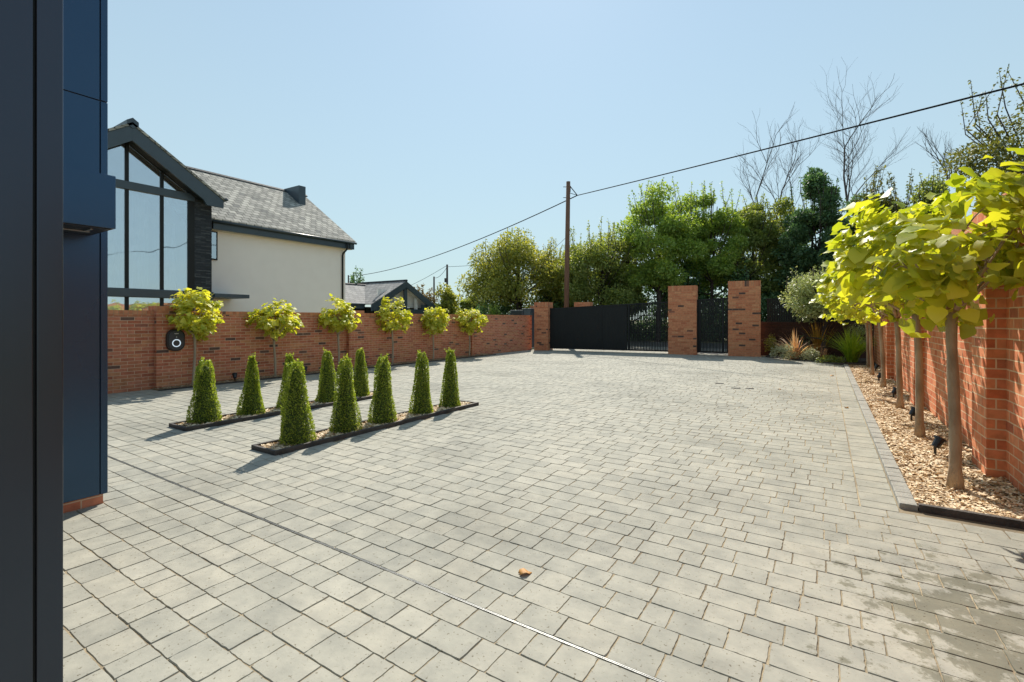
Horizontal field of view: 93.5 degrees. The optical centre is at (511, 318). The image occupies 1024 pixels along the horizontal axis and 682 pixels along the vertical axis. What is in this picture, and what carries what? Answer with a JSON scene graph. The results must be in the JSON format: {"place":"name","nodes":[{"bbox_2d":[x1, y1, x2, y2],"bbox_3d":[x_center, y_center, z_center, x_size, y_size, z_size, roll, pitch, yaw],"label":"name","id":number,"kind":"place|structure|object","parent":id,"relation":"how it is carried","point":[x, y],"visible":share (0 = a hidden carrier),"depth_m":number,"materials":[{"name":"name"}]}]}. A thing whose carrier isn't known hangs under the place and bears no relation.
{"place":"outdoors","nodes":[
{"label":"outdoors","id":0,"kind":"place"},
{"bbox_2d":[108,118,356,312],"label":"rendered house","id":1,"kind":"structure","parent":0,"point":[236,244],"depth_m":18.88,"materials":[{"name":"paint"}]},
{"bbox_2d":[108,187,124,287],"bbox_3d":[-13.608,-2.770,16.221,0.015,3.420,0.950,0,0,33],"label":"window pane","id":2,"kind":"structure","parent":1,"relation":"in","point":[116,237],"depth_m":16.46,"materials":[{"name":"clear glass"}]},
{"bbox_2d":[108,296,124,309],"bbox_3d":[-13.608,0.270,16.221,0.015,2.060,0.950,0,0,33],"label":"window pane","id":3,"kind":"structure","parent":1,"relation":"in","point":[114,303],"depth_m":16.42,"materials":[{"name":"clear glass"}]},
{"bbox_2d":[108,144,124,179],"bbox_3d":[-13.608,-5.393,16.221,0.015,1.266,0.950,0,0,33],"label":"window pane","id":4,"kind":"structure","parent":1,"relation":"in","point":[116,155],"depth_m":16.44,"materials":[{"name":"clear glass"}]},
{"bbox_2d":[129,190,159,289],"bbox_3d":[-13.035,-2.770,17.101,0.015,3.420,0.950,0,0,33],"label":"window pane","id":5,"kind":"structure","parent":1,"relation":"in","point":[144,208],"depth_m":17.09,"materials":[{"name":"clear glass"}]},
{"bbox_2d":[129,297,159,309],"bbox_3d":[-13.035,0.270,17.101,0.015,2.060,0.950,0,0,33],"label":"window pane","id":6,"kind":"structure","parent":1,"relation":"in","point":[135,303],"depth_m":17.03,"materials":[{"name":"clear glass"}]},
{"bbox_2d":[129,146,159,186],"bbox_3d":[-13.035,-5.393,17.101,0.015,1.266,0.950,0,0,33],"label":"window pane","id":7,"kind":"structure","parent":1,"relation":"in","point":[141,171],"depth_m":17.02,"materials":[{"name":"clear glass"}]},
{"bbox_2d":[125,143,194,310],"bbox_3d":[-13.320,-2.355,16.660,0.099,7.410,4.239,0,0,33],"label":"window frame","id":8,"kind":"structure","parent":1,"relation":"in","point":[191,204],"depth_m":17.52,"materials":[{"name":"black metal"}]},
{"bbox_2d":[164,174,186,192],"bbox_3d":[-12.504,-5.032,17.918,0.015,0.544,0.800,0,0,33],"label":"window pane","id":9,"kind":"structure","parent":1,"relation":"in","point":[168,183],"depth_m":17.77,"materials":[{"name":"clear glass"}]},
{"bbox_2d":[164,196,187,290],"bbox_3d":[-12.504,-2.770,17.918,0.015,3.420,0.800,0,0,33],"label":"window pane","id":10,"kind":"structure","parent":1,"relation":"in","point":[175,210],"depth_m":17.91,"materials":[{"name":"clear glass"}]},
{"bbox_2d":[212,231,217,259],"bbox_3d":[-12.563,-3.055,19.896,0.078,1.190,0.750,0,0,33],"label":"window","id":11,"kind":"structure","parent":1,"relation":"in","point":[214,234],"depth_m":20.09,"materials":[{"name":"clear glass"}]},
{"bbox_2d":[151,354,489,390],"bbox_3d":[-3.912,1.399,14.249,0.380,0.042,11.380,0,0,33],"label":"wall bed","id":12,"kind":"object","parent":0,"point":[157,389],"visible":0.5,"depth_m":11.16,"materials":[{"name":"soil"}]},
{"bbox_2d":[164,287,224,384],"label":"standard tree","id":13,"kind":"object","parent":12,"relation":"on","point":[204,321],"visible":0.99,"depth_m":9.88,"materials":[{"name":"green plant"}]},
{"bbox_2d":[243,298,304,375],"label":"standard tree","id":14,"kind":"object","parent":12,"relation":"on","point":[280,325],"visible":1,"depth_m":11.29,"materials":[{"name":"green plant"}]},
{"bbox_2d":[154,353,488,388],"bbox_3d":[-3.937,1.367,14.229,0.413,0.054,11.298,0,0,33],"label":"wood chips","id":15,"kind":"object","parent":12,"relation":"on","point":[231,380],"visible":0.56,"depth_m":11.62,"materials":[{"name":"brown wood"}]},
{"bbox_2d":[318,293,361,364],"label":"standard tree","id":16,"kind":"object","parent":12,"relation":"on","point":[346,311],"visible":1,"depth_m":12.82,"materials":[{"name":"green plant"}]},
{"bbox_2d":[374,296,412,363],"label":"standard tree","id":17,"kind":"object","parent":12,"relation":"on","point":[397,316],"visible":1,"depth_m":14.48,"materials":[{"name":"green plant"}]},
{"bbox_2d":[420,306,450,359],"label":"standard tree","id":18,"kind":"object","parent":12,"relation":"on","point":[433,323],"visible":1,"depth_m":15.92,"materials":[{"name":"green plant"}]},
{"bbox_2d":[452,308,488,355],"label":"standard tree","id":19,"kind":"object","parent":12,"relation":"on","point":[473,324],"visible":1,"depth_m":17.54,"materials":[{"name":"green plant"}]},
{"bbox_2d":[63,349,1023,681],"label":"driveway","id":20,"kind":"structure","parent":0,"point":[573,391],"depth_m":2.99,"materials":[{"name":"grey stone"}]},
{"bbox_2d":[0,0,115,681],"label":"clad house","id":21,"kind":"structure","parent":20,"relation":"on","point":[57,202],"depth_m":1.67,"materials":[{"name":"metal"}]},
{"bbox_2d":[169,391,373,430],"bbox_3d":[-3.335,1.385,7.545,0.460,0.070,3.390,0,0,33],"label":"planter bed","id":22,"kind":"object","parent":20,"relation":"on","point":[206,425],"visible":0.3,"depth_m":6.62,"materials":[{"name":"gravel"},{"name":"metal"}]},
{"bbox_2d":[186,357,222,423],"bbox_3d":[-4.093,0.945,6.455,0.405,0.911,0.406,0,0,3],"label":"topiary shrub","id":23,"kind":"object","parent":22,"relation":"on","point":[205,404],"visible":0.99,"depth_m":6.38,"materials":[{"name":"green plant"}]},
{"bbox_2d":[236,352,265,415],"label":"topiary shrub","id":24,"kind":"object","parent":22,"relation":"on","point":[252,402],"visible":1,"depth_m":6.92,"materials":[{"name":"green plant"}]},
{"bbox_2d":[176,392,372,426],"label":"wood chips","id":25,"kind":"object","parent":22,"relation":"on","point":[232,417],"visible":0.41,"depth_m":6.82,"materials":[{"name":"beige wood"}]},
{"bbox_2d":[275,352,293,408],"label":"topiary shrub","id":26,"kind":"object","parent":22,"relation":"on","point":[289,358],"visible":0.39,"depth_m":7.41,"materials":[{"name":"green plant"}]},
{"bbox_2d":[315,348,337,402],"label":"topiary shrub","id":27,"kind":"object","parent":22,"relation":"on","point":[326,387],"visible":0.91,"depth_m":7.97,"materials":[{"name":"green plant"}]},
{"bbox_2d":[353,347,369,397],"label":"topiary shrub","id":28,"kind":"object","parent":22,"relation":"on","point":[361,385],"visible":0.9,"depth_m":8.55,"materials":[{"name":"green plant"}]},
{"bbox_2d":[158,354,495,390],"bbox_3d":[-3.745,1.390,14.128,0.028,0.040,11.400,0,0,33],"label":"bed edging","id":29,"kind":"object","parent":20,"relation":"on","point":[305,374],"visible":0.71,"depth_m":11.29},
{"bbox_2d":[251,400,478,455],"bbox_3d":[-1.669,1.385,6.502,0.450,0.070,3.460,0,0,33],"label":"planter bed","id":30,"kind":"object","parent":20,"relation":"on","point":[270,450],"visible":0.47,"depth_m":5.80,"materials":[{"name":"gravel"},{"name":"metal"}]},
{"bbox_2d":[278,358,316,445],"bbox_3d":[-2.425,0.918,5.392,0.390,0.964,0.420,0,0,33],"label":"topiary shrub","id":31,"kind":"object","parent":30,"relation":"on","point":[296,423],"visible":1,"depth_m":5.31,"materials":[{"name":"green plant"}]},
{"bbox_2d":[329,353,361,432],"bbox_3d":[-2.069,0.911,5.936,0.404,0.977,0.390,0,0,33],"label":"topiary shrub","id":32,"kind":"object","parent":30,"relation":"on","point":[344,416],"visible":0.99,"depth_m":5.87,"materials":[{"name":"green plant"}]},
{"bbox_2d":[258,401,474,449],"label":"wood chips","id":33,"kind":"object","parent":30,"relation":"on","point":[276,446],"visible":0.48,"depth_m":5.90,"materials":[{"name":"beige wood"}]},
{"bbox_2d":[367,354,396,424],"bbox_3d":[-1.718,0.932,6.435,0.414,0.936,0.378,0,0,33],"label":"topiary shrub","id":34,"kind":"object","parent":30,"relation":"on","point":[383,402],"visible":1,"depth_m":6.36,"materials":[{"name":"green plant"}]},
{"bbox_2d":[408,349,433,414],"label":"topiary shrub","id":35,"kind":"object","parent":30,"relation":"on","point":[422,402],"visible":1,"depth_m":6.99,"materials":[{"name":"green plant"}]},
{"bbox_2d":[438,348,460,407],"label":"topiary shrub","id":36,"kind":"object","parent":30,"relation":"on","point":[449,396],"visible":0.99,"depth_m":7.53,"materials":[{"name":"green plant"}]},
{"bbox_2d":[108,456,663,681],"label":"slot drain","id":37,"kind":"object","parent":20,"relation":"on","point":[561,641],"visible":0.3,"depth_m":2.46,"materials":[{"name":"metal"}]},
{"bbox_2d":[534,302,552,350],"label":"gate pillar","id":38,"kind":"structure","parent":20,"relation":"on","point":[541,325],"depth_m":21.50,"materials":[{"name":"brick"}]},
{"bbox_2d":[550,301,667,351],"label":"sliding gate","id":39,"kind":"structure","parent":38,"relation":"attached to","point":[601,327],"depth_m":20.50,"materials":[{"name":"black metal"}]},
{"bbox_2d":[668,285,697,354],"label":"gate pillar","id":40,"kind":"structure","parent":20,"relation":"on","point":[682,320],"depth_m":18.96,"materials":[{"name":"brick"}]},
{"bbox_2d":[697,298,727,352],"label":"pedestrian gate","id":41,"kind":"structure","parent":40,"relation":"attached to","point":[704,313],"depth_m":18.72,"materials":[{"name":"black metal"}]},
{"bbox_2d":[728,280,760,356],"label":"gate pillar","id":42,"kind":"structure","parent":20,"relation":"on","point":[744,318],"depth_m":18.03,"materials":[{"name":"brick"}]},
{"bbox_2d":[766,356,843,364],"bbox_3d":[9.709,1.385,16.142,0.028,0.050,3.240,0,0,-13],"label":"bed edging","id":43,"kind":"object","parent":20,"relation":"on","point":[808,360],"visible":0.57,"depth_m":15.85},
{"bbox_2d":[844,364,917,510],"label":"kerb","id":44,"kind":"structure","parent":20,"relation":"on","point":[904,497],"depth_m":4.74,"materials":[{"name":"concrete"}]},
{"bbox_2d":[918,503,1023,529],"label":"bed edging","id":45,"kind":"object","parent":20,"relation":"on","point":[975,516],"visible":1,"depth_m":3.35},
{"bbox_2d":[107,0,1023,319],"label":"sky","id":46,"kind":"structure","parent":0,"point":[421,129],"materials":[{"name":"blue"}]},
{"bbox_2d":[574,302,592,306],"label":"entrance pillar","id":47,"kind":"structure","parent":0,"point":[578,304],"depth_m":24.89,"materials":[{"name":"brick"}]},
{"bbox_2d":[532,320,724,349],"bbox_3d":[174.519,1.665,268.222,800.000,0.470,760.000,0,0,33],"label":"ground","id":48,"kind":"structure","parent":0,"point":[667,341],"depth_m":30.61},
{"bbox_2d":[108,306,531,393],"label":"garden wall","id":49,"kind":"structure","parent":48,"relation":"on","point":[141,356],"depth_m":11.47,"materials":[{"name":"red brick"}]},
{"bbox_2d":[166,329,184,350],"bbox_3d":[-6.848,0.430,9.812,0.086,0.450,0.330,0,0,33],"label":"car charger","id":50,"kind":"object","parent":49,"relation":"attached to","point":[175,339],"visible":0.98,"depth_m":9.78,"materials":[{"name":"black plastic"}]},
{"bbox_2d":[349,267,364,283],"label":"twiggy bush","id":51,"kind":"object","parent":48,"relation":"on","point":[357,280],"visible":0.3,"depth_m":35.94,"materials":[{"name":"green plant"}]},
{"bbox_2d":[345,279,435,313],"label":"garden building","id":52,"kind":"structure","parent":48,"relation":"on","point":[360,296],"depth_m":33.42,"materials":[{"name":"grey tile"}]},
{"bbox_2d":[414,283,437,303],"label":"bush","id":53,"kind":"object","parent":48,"relation":"on","point":[431,298],"visible":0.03,"depth_m":46.07,"materials":[{"name":"green plant"}]},
{"bbox_2d":[434,282,463,313],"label":"bush","id":54,"kind":"object","parent":48,"relation":"on","point":[448,301],"visible":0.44,"depth_m":39.44,"materials":[{"name":"green plant"}]},
{"bbox_2d":[455,291,485,313],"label":"bush","id":55,"kind":"object","parent":48,"relation":"on","point":[465,305],"visible":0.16,"depth_m":36.52,"materials":[{"name":"green plant"}]},
{"bbox_2d":[487,299,499,314],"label":"bush","id":56,"kind":"object","parent":48,"relation":"on","point":[495,311],"visible":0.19,"depth_m":29.83,"materials":[{"name":"green plant"}]},
{"bbox_2d":[473,288,530,314],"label":"evergreen shrub","id":57,"kind":"object","parent":48,"relation":"on","point":[503,310],"visible":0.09,"depth_m":33.55,"materials":[{"name":"green plant"}]},
{"bbox_2d":[455,227,582,313],"bbox_3d":[0.547,-2.355,32.808,8.487,7.778,7.669,0,0,33],"label":"broad tree","id":58,"kind":"object","parent":48,"relation":"on","point":[495,279],"visible":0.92,"depth_m":31.74,"materials":[{"name":"green plant"}]},
{"bbox_2d":[523,308,533,346],"bbox_3d":[0.875,0.435,24.485,0.430,1.930,0.630,0,0,25],"label":"equipment cabinet","id":59,"kind":"object","parent":48,"relation":"on","point":[528,311],"visible":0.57,"depth_m":24.36,"materials":[{"name":"metal"}]},
{"bbox_2d":[525,238,573,307],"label":"broad tree","id":60,"kind":"object","parent":48,"relation":"on","point":[558,296],"visible":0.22,"depth_m":33.29,"materials":[{"name":"green plant"}]},
{"bbox_2d":[532,283,581,307],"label":"evergreen shrub","id":61,"kind":"object","parent":48,"relation":"on","point":[556,303],"visible":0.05,"depth_m":33.08,"materials":[{"name":"green plant"}]},
{"bbox_2d":[563,181,576,306],"bbox_3d":[3.269,-2.995,26.990,0.798,9.394,0.299,0,0,7],"label":"utility pole","id":62,"kind":"object","parent":48,"relation":"on","point":[567,253],"visible":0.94,"depth_m":26.90,"materials":[{"name":"brown wood"}]},
{"bbox_2d":[348,195,576,276],"bbox_3d":[-8.353,-5.974,43.498,0.056,1.943,40.823,0,0,-36],"label":"overhead cable","id":63,"kind":"object","parent":62,"relation":"attached to","point":[478,239],"visible":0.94,"depth_m":34.66,"materials":[{"name":"black rubber"}]},
{"bbox_2d":[577,83,1023,195],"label":"overhead cable","id":64,"kind":"object","parent":62,"relation":"attached to","point":[1005,88],"visible":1,"depth_m":13.29,"materials":[{"name":"black rubber"}]},
{"bbox_2d":[554,216,639,306],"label":"feathery tree","id":65,"kind":"object","parent":48,"relation":"on","point":[584,260],"visible":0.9,"depth_m":29.78,"materials":[{"name":"green plant"}]},
{"bbox_2d":[595,223,656,331],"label":"dense tree","id":66,"kind":"object","parent":48,"relation":"on","point":[629,259],"visible":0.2,"depth_m":31.05,"materials":[{"name":"green plant"}]},
{"bbox_2d":[596,271,661,340],"bbox_3d":[7.538,-0.883,33.192,5.733,5.646,5.026,0,0,33],"label":"evergreen shrub","id":67,"kind":"object","parent":48,"relation":"on","point":[645,296],"visible":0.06,"depth_m":31.98,"materials":[{"name":"green plant"}]},
{"bbox_2d":[613,176,709,341],"bbox_3d":[9.039,-3.648,29.908,5.334,10.306,5.265,0,0,-20],"label":"dense tree","id":68,"kind":"object","parent":48,"relation":"on","point":[673,234],"visible":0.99,"depth_m":29.10,"materials":[{"name":"green plant"}]},
{"bbox_2d":[642,259,724,340],"bbox_3d":[11.247,-1.111,31.687,5.567,6.005,5.595,0,0,33],"label":"evergreen shrub","id":69,"kind":"object","parent":48,"relation":"on","point":[691,282],"visible":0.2,"depth_m":30.73,"materials":[{"name":"green plant"}]},
{"bbox_2d":[668,193,719,296],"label":"dense tree","id":70,"kind":"object","parent":48,"relation":"on","point":[685,199],"visible":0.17,"depth_m":31.36,"materials":[{"name":"green plant"}]},
{"bbox_2d":[680,180,753,340],"bbox_3d":[12.695,-3.743,30.923,4.961,10.497,4.249,0,0,33],"label":"dense tree","id":71,"kind":"object","parent":48,"relation":"on","point":[721,223],"visible":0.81,"depth_m":30.10,"materials":[{"name":"green plant"}]},
{"bbox_2d":[701,248,775,340],"bbox_3d":[14.579,-1.438,30.978,5.330,6.536,6.116,0,0,-14],"label":"evergreen shrub","id":72,"kind":"object","parent":48,"relation":"on","point":[741,278],"visible":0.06,"depth_m":29.92,"materials":[{"name":"green plant"}]},
{"bbox_2d":[715,193,784,296],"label":"dense tree","id":73,"kind":"object","parent":48,"relation":"on","point":[760,235],"visible":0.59,"depth_m":30.09,"materials":[{"name":"green plant"}]},
{"bbox_2d":[733,103,829,218],"bbox_3d":[17.693,-6.013,31.719,6.023,15.035,4.482,0,0,33],"label":"bare tree","id":74,"kind":"object","parent":48,"relation":"on","point":[761,182],"visible":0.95,"depth_m":32.02,"materials":[{"name":"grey plant"}]},
{"bbox_2d":[749,193,817,293],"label":"dense tree","id":75,"kind":"object","parent":48,"relation":"on","point":[782,208],"visible":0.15,"depth_m":30.41,"materials":[{"name":"green plant"}]},
{"bbox_2d":[760,236,819,321],"bbox_3d":[17.527,-1.818,30.228,5.619,7.283,5.239,0,0,33],"label":"evergreen shrub","id":76,"kind":"object","parent":48,"relation":"on","point":[785,257],"visible":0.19,"depth_m":29.30,"materials":[{"name":"green plant"}]},
{"bbox_2d":[774,140,811,208],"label":"bare tree","id":77,"kind":"object","parent":48,"relation":"on","point":[788,174],"visible":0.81,"depth_m":32.01,"materials":[{"name":"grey plant"}]},
{"bbox_2d":[778,166,854,320],"bbox_3d":[17.762,-3.714,27.914,4.085,10.455,3.846,0,0,33],"label":"ivy tree","id":78,"kind":"object","parent":48,"relation":"on","point":[821,192],"visible":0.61,"depth_m":27.54,"materials":[{"name":"green plant"}]},
{"bbox_2d":[838,192,868,245],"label":"dense tree","id":79,"kind":"object","parent":48,"relation":"on","point":[852,228],"visible":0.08,"depth_m":28.92,"materials":[{"name":"green plant"}]},
{"bbox_2d":[803,57,924,228],"bbox_3d":[22.262,-7.756,31.676,6.120,18.511,7.280,0,0,-33],"label":"bare tree","id":80,"kind":"object","parent":48,"relation":"on","point":[844,164],"visible":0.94,"depth_m":31.51,"materials":[{"name":"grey plant"}]},
{"bbox_2d":[848,165,914,241],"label":"reddish tree","id":81,"kind":"object","parent":48,"relation":"on","point":[888,200],"visible":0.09,"depth_m":26.50,"materials":[{"name":"green plant"}]},
{"bbox_2d":[905,166,952,219],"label":"reddish tree","id":82,"kind":"object","parent":48,"relation":"on","point":[939,187],"visible":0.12,"depth_m":23.62,"materials":[{"name":"green plant"}]},
{"bbox_2d":[916,124,959,179],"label":"bare tree","id":83,"kind":"object","parent":48,"relation":"on","point":[934,146],"visible":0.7,"depth_m":27.52,"materials":[{"name":"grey plant"}]},
{"bbox_2d":[932,64,1023,201],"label":"tall tree","id":84,"kind":"object","parent":48,"relation":"on","point":[997,155],"visible":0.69,"depth_m":19.25,"materials":[{"name":"green plant"}]},
{"bbox_2d":[532,346,727,353],"bbox_3d":[8.326,1.420,21.414,15.400,0.008,4.180,0,0,33],"label":"road apron","id":85,"kind":"object","parent":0,"point":[667,349],"visible":0.07,"depth_m":23.12,"materials":[{"name":"grey concrete"}]},
{"bbox_2d":[761,322,873,357],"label":"dwarf wall","id":86,"kind":"structure","parent":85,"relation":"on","point":[778,330],"depth_m":17.86,"materials":[{"name":"brown brick"}]},
{"bbox_2d":[765,298,855,321],"bbox_3d":[11.965,-0.343,17.278,5.112,0.895,0.045,0,0,33],"label":"slatted fence","id":87,"kind":"object","parent":86,"relation":"on","point":[780,313],"visible":0.17,"depth_m":18.36,"materials":[{"name":"black metal"}]},
{"bbox_2d":[843,323,872,349],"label":"leafy shrub","id":88,"kind":"object","parent":86,"relation":"on","point":[858,332],"visible":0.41,"depth_m":16.53,"materials":[{"name":"green plant"}]},
{"bbox_2d":[627,341,724,348],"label":"road","id":89,"kind":"structure","parent":0,"point":[667,344],"depth_m":26.86,"materials":[{"name":"grey asphalt"}]},
{"bbox_2d":[767,355,875,365],"bbox_3d":[10.927,1.395,16.107,4.450,0.050,3.480,0,0,33],"label":"planting bed","id":90,"kind":"object","parent":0,"point":[861,361],"visible":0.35,"depth_m":15.53,"materials":[{"name":"soil"}]},
{"bbox_2d":[763,334,779,351],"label":"lime shrub","id":91,"kind":"object","parent":90,"relation":"on","point":[767,342],"visible":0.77,"depth_m":18.13,"materials":[{"name":"green plant"}]},
{"bbox_2d":[769,342,797,359],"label":"silver shrub","id":92,"kind":"object","parent":90,"relation":"on","point":[783,350],"visible":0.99,"depth_m":16.48,"materials":[{"name":"green plant"}]},
{"bbox_2d":[773,330,822,358],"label":"flax plant","id":93,"kind":"object","parent":90,"relation":"on","point":[793,339],"visible":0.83,"depth_m":16.55,"materials":[{"name":"orange plant"}]},
{"bbox_2d":[778,262,831,357],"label":"olive tree","id":94,"kind":"object","parent":90,"relation":"on","point":[804,289],"visible":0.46,"depth_m":16.69,"materials":[{"name":"green plant"}]},
{"bbox_2d":[783,334,827,354],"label":"leafy shrub","id":95,"kind":"object","parent":90,"relation":"on","point":[804,343],"visible":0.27,"depth_m":17.54,"materials":[{"name":"green plant"}]},
{"bbox_2d":[797,347,819,359],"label":"silver shrub","id":96,"kind":"object","parent":90,"relation":"on","point":[812,355],"visible":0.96,"depth_m":16.03,"materials":[{"name":"green plant"}]},
{"bbox_2d":[802,322,836,354],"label":"flax plant","id":97,"kind":"object","parent":90,"relation":"on","point":[816,342],"visible":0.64,"depth_m":16.87,"materials":[{"name":"brown plant"}]},
{"bbox_2d":[814,354,845,362],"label":"creeping plant","id":98,"kind":"object","parent":90,"relation":"on","point":[833,358],"visible":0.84,"depth_m":15.32,"materials":[{"name":"green plant"}]},
{"bbox_2d":[821,327,876,361],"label":"grass clump","id":99,"kind":"object","parent":90,"relation":"on","point":[850,350],"visible":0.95,"depth_m":15.21,"materials":[{"name":"green plant"}]},
{"bbox_2d":[849,365,1023,519],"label":"wood chips","id":100,"kind":"object","parent":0,"point":[994,507],"visible":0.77,"depth_m":4.46,"materials":[{"name":"stone"}]},
{"bbox_2d":[814,293,869,366],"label":"standard tree","id":101,"kind":"object","parent":100,"relation":"on","point":[867,346],"visible":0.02,"depth_m":13.93,"materials":[{"name":"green plant"}]},
{"bbox_2d":[818,294,878,375],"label":"standard tree","id":102,"kind":"object","parent":100,"relation":"on","point":[843,317],"visible":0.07,"depth_m":11.88,"materials":[{"name":"green plant"}]},
{"bbox_2d":[809,276,888,387],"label":"standard tree","id":103,"kind":"object","parent":100,"relation":"on","point":[826,299],"visible":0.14,"depth_m":9.79,"materials":[{"name":"green plant"}]},
{"bbox_2d":[817,243,904,408],"bbox_3d":[5.643,0.024,7.587,1.455,2.758,1.903,0,0,33],"label":"standard tree","id":104,"kind":"object","parent":100,"relation":"on","point":[893,315],"visible":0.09,"depth_m":7.55,"materials":[{"name":"green plant"}]},
{"bbox_2d":[825,197,962,437],"bbox_3d":[4.552,0.014,5.789,1.338,2.778,1.786,0,0,33],"label":"standard tree","id":105,"kind":"object","parent":100,"relation":"on","point":[834,283],"visible":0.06,"depth_m":5.65,"materials":[{"name":"green plant"}]},
{"bbox_2d":[819,148,1023,490],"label":"standard tree","id":106,"kind":"object","parent":100,"relation":"on","point":[943,278],"visible":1,"depth_m":3.87,"materials":[{"name":"green plant"}]},
{"bbox_2d":[931,435,946,454],"bbox_3d":[4.370,1.301,4.935,0.132,0.218,0.112,0,0,16],"label":"garden spotlight","id":107,"kind":"object","parent":100,"relation":"on","point":[938,442],"visible":0.94,"depth_m":4.91,"materials":[{"name":"black plastic"}]},
{"bbox_2d":[874,193,1023,493],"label":"tall wall","id":108,"kind":"structure","parent":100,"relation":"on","point":[991,363],"depth_m":4.24,"materials":[{"name":"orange brick"}]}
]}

